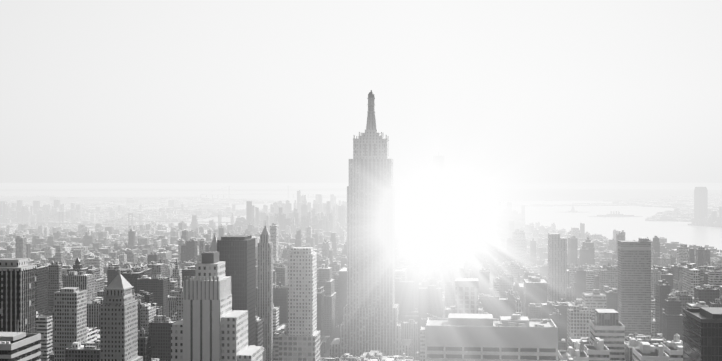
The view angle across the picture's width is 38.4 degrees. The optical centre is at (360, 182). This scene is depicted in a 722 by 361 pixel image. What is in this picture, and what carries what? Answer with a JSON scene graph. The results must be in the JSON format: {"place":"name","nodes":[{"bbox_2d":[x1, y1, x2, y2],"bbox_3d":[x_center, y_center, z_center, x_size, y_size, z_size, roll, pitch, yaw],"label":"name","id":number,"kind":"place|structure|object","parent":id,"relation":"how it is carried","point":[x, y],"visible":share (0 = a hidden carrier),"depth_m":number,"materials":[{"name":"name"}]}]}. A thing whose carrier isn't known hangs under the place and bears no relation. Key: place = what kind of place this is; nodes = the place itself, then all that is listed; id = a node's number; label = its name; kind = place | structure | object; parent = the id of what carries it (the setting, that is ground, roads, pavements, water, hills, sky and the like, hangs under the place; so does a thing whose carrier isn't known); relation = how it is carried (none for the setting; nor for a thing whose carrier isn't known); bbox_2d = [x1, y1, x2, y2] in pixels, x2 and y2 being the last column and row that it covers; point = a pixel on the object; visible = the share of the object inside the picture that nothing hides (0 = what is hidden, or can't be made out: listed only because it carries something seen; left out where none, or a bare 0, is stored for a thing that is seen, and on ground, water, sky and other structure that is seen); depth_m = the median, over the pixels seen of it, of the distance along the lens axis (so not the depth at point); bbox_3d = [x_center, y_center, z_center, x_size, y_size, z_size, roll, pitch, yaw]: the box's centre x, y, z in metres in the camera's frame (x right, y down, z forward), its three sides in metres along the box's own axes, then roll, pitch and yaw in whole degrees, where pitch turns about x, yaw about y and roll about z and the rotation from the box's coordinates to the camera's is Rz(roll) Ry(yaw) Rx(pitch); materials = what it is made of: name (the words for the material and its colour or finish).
{"place":"outdoors","nodes":[
{"label":"outdoors","id":0,"kind":"place"},
{"bbox_2d":[0,186,721,251],"bbox_3d":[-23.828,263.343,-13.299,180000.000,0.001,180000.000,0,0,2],"label":"sea","id":1,"kind":"structure","parent":0,"point":[633,228],"depth_m":11511.40,"materials":[{"name":"grey liquid"}]},
{"bbox_2d":[31,212,165,228],"bbox_3d":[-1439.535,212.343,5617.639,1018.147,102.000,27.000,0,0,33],"label":"suspension bridge","id":2,"kind":"structure","parent":1,"relation":"on","point":[63,223],"depth_m":5688.17,"materials":[{"name":"grey metal"}]},
{"bbox_2d":[0,195,288,228],"bbox_3d":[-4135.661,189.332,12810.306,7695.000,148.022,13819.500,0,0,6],"label":"distant cityscape","id":3,"kind":"object","parent":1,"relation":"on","point":[14,215],"visible":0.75,"depth_m":8217.90,"materials":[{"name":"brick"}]},
{"bbox_2d":[105,213,230,227],"bbox_3d":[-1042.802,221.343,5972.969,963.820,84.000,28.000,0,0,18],"label":"suspension bridge","id":4,"kind":"structure","parent":1,"relation":"on","point":[219,222],"depth_m":6000.22,"materials":[{"name":"grey metal"}]},
{"bbox_2d":[0,190,721,360],"bbox_3d":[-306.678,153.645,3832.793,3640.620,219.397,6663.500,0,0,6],"label":"city buildings","id":5,"kind":"structure","parent":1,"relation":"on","point":[153,263],"depth_m":2147.29,"materials":[{"name":"concrete"}]},
{"bbox_2d":[0,188,721,208],"bbox_3d":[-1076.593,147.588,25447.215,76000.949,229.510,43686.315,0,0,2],"label":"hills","id":6,"kind":"structure","parent":0,"point":[562,194],"depth_m":19500.60,"materials":[{"name":"grey"}]},
{"bbox_2d":[0,0,721,185],"label":"sky","id":7,"kind":"structure","parent":0,"point":[93,92],"materials":[{"name":"white"}]},
{"bbox_2d":[5,191,721,356],"bbox_3d":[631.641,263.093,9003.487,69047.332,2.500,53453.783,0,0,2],"label":"ground","id":8,"kind":"structure","parent":0,"point":[493,273],"depth_m":4747.83,"materials":[{"name":"grey"}]},
{"bbox_2d":[0,258,36,332],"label":"high-rise building","id":9,"kind":"structure","parent":8,"relation":"on","point":[17,294],"depth_m":692.46,"materials":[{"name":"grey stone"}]},
{"bbox_2d":[0,332,40,360],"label":"office building","id":10,"kind":"structure","parent":8,"relation":"on","point":[19,346],"depth_m":506.37,"materials":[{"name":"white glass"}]},
{"bbox_2d":[54,287,86,360],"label":"skyscraper","id":11,"kind":"structure","parent":8,"relation":"on","point":[70,315],"depth_m":893.56,"materials":[{"name":"grey concrete"}]},
{"bbox_2d":[100,269,142,360],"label":"pyramid-roofed tower","id":12,"kind":"structure","parent":8,"relation":"on","point":[119,324],"depth_m":794.71,"materials":[{"name":"grey concrete"}]},
{"bbox_2d":[209,235,216,251],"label":"stepped spire building","id":13,"kind":"structure","parent":8,"relation":"on","point":[213,247],"depth_m":1148.64,"materials":[{"name":"stone"}]},
{"bbox_2d":[171,252,262,360],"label":"tower","id":14,"kind":"structure","parent":8,"relation":"on","point":[211,325],"depth_m":589.64,"materials":[{"name":"grey concrete"}]},
{"bbox_2d":[217,235,254,345],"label":"skyscraper","id":15,"kind":"structure","parent":8,"relation":"on","point":[237,254],"depth_m":990.07,"materials":[{"name":"grey concrete"}]},
{"bbox_2d":[258,221,272,360],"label":"spired tower","id":16,"kind":"structure","parent":8,"relation":"on","point":[265,278],"depth_m":1239.69,"materials":[{"name":"stone"}]},
{"bbox_2d":[278,247,319,360],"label":"white tower apartments","id":17,"kind":"structure","parent":8,"relation":"on","point":[299,338],"depth_m":889.56,"materials":[{"name":"concrete"}]},
{"bbox_2d":[330,90,411,358],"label":"skyscraper","id":18,"kind":"structure","parent":8,"relation":"on","point":[370,322],"depth_m":1289.71,"materials":[{"name":"stone"}]},
{"bbox_2d":[455,278,478,313],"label":"building","id":19,"kind":"structure","parent":8,"relation":"on","point":[466,295],"depth_m":884.05,"materials":[{"name":"grey concrete"}]},
{"bbox_2d":[425,313,557,360],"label":"office building","id":20,"kind":"structure","parent":8,"relation":"on","point":[474,337],"depth_m":545.61,"materials":[{"name":"grey concrete"}]},
{"bbox_2d":[548,233,566,303],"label":"high-rise building","id":21,"kind":"structure","parent":8,"relation":"on","point":[557,267],"depth_m":1479.48,"materials":[{"name":"grey concrete"}]},
{"bbox_2d":[560,352,572,360],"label":"pale block","id":22,"kind":"structure","parent":8,"relation":"on","point":[566,356],"depth_m":520.62,"materials":[{"name":"grey concrete"}]},
{"bbox_2d":[558,341,588,360],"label":"pale block","id":23,"kind":"structure","parent":8,"relation":"on","point":[576,353],"depth_m":610.02,"materials":[{"name":"grey concrete"}]},
{"bbox_2d":[584,337,609,360],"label":"pale block","id":24,"kind":"structure","parent":8,"relation":"on","point":[598,350],"depth_m":622.82,"materials":[{"name":"grey concrete"}]},
{"bbox_2d":[590,309,624,360],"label":"pale block","id":25,"kind":"structure","parent":8,"relation":"on","point":[607,326],"depth_m":682.23,"materials":[{"name":"white concrete"}]},
{"bbox_2d":[496,199,721,226],"bbox_3d":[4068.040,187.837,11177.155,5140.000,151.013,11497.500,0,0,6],"label":"shoreline","id":26,"kind":"structure","parent":8,"relation":"on","point":[714,218],"depth_m":11068.71,"materials":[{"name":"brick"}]},
{"bbox_2d":[597,211,633,216],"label":"ellis island buildings","id":27,"kind":"structure","parent":8,"relation":"on","point":[613,214],"depth_m":8054.56,"materials":[{"name":"brick"}]},
{"bbox_2d":[624,337,641,360],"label":"pale block","id":28,"kind":"structure","parent":8,"relation":"on","point":[631,343],"depth_m":678.58,"materials":[{"name":"grey concrete"}]},
{"bbox_2d":[618,238,650,335],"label":"high-rise building","id":29,"kind":"structure","parent":8,"relation":"on","point":[634,286],"depth_m":1277.84,"materials":[{"name":"grey concrete"}]},
{"bbox_2d":[633,342,668,360],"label":"pale block","id":30,"kind":"structure","parent":8,"relation":"on","point":[645,351],"depth_m":594.37,"materials":[{"name":"grey concrete"}]},
{"bbox_2d":[660,333,682,360],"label":"pale block","id":31,"kind":"structure","parent":8,"relation":"on","point":[673,350],"depth_m":631.01,"materials":[{"name":"grey concrete"}]},
{"bbox_2d":[692,187,707,223],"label":"distant skyscraper","id":32,"kind":"structure","parent":8,"relation":"on","point":[701,203],"depth_m":6480.91,"materials":[{"name":"grey glass"}]},
{"bbox_2d":[683,307,721,360],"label":"office building","id":33,"kind":"structure","parent":8,"relation":"on","point":[702,333],"depth_m":438.88,"materials":[{"name":"grey concrete"}]},
{"bbox_2d":[308,193,721,200],"bbox_3d":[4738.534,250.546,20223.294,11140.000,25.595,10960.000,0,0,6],"label":"staten island city","id":34,"kind":"structure","parent":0,"point":[710,195],"depth_m":19222.12,"materials":[{"name":"brick"}]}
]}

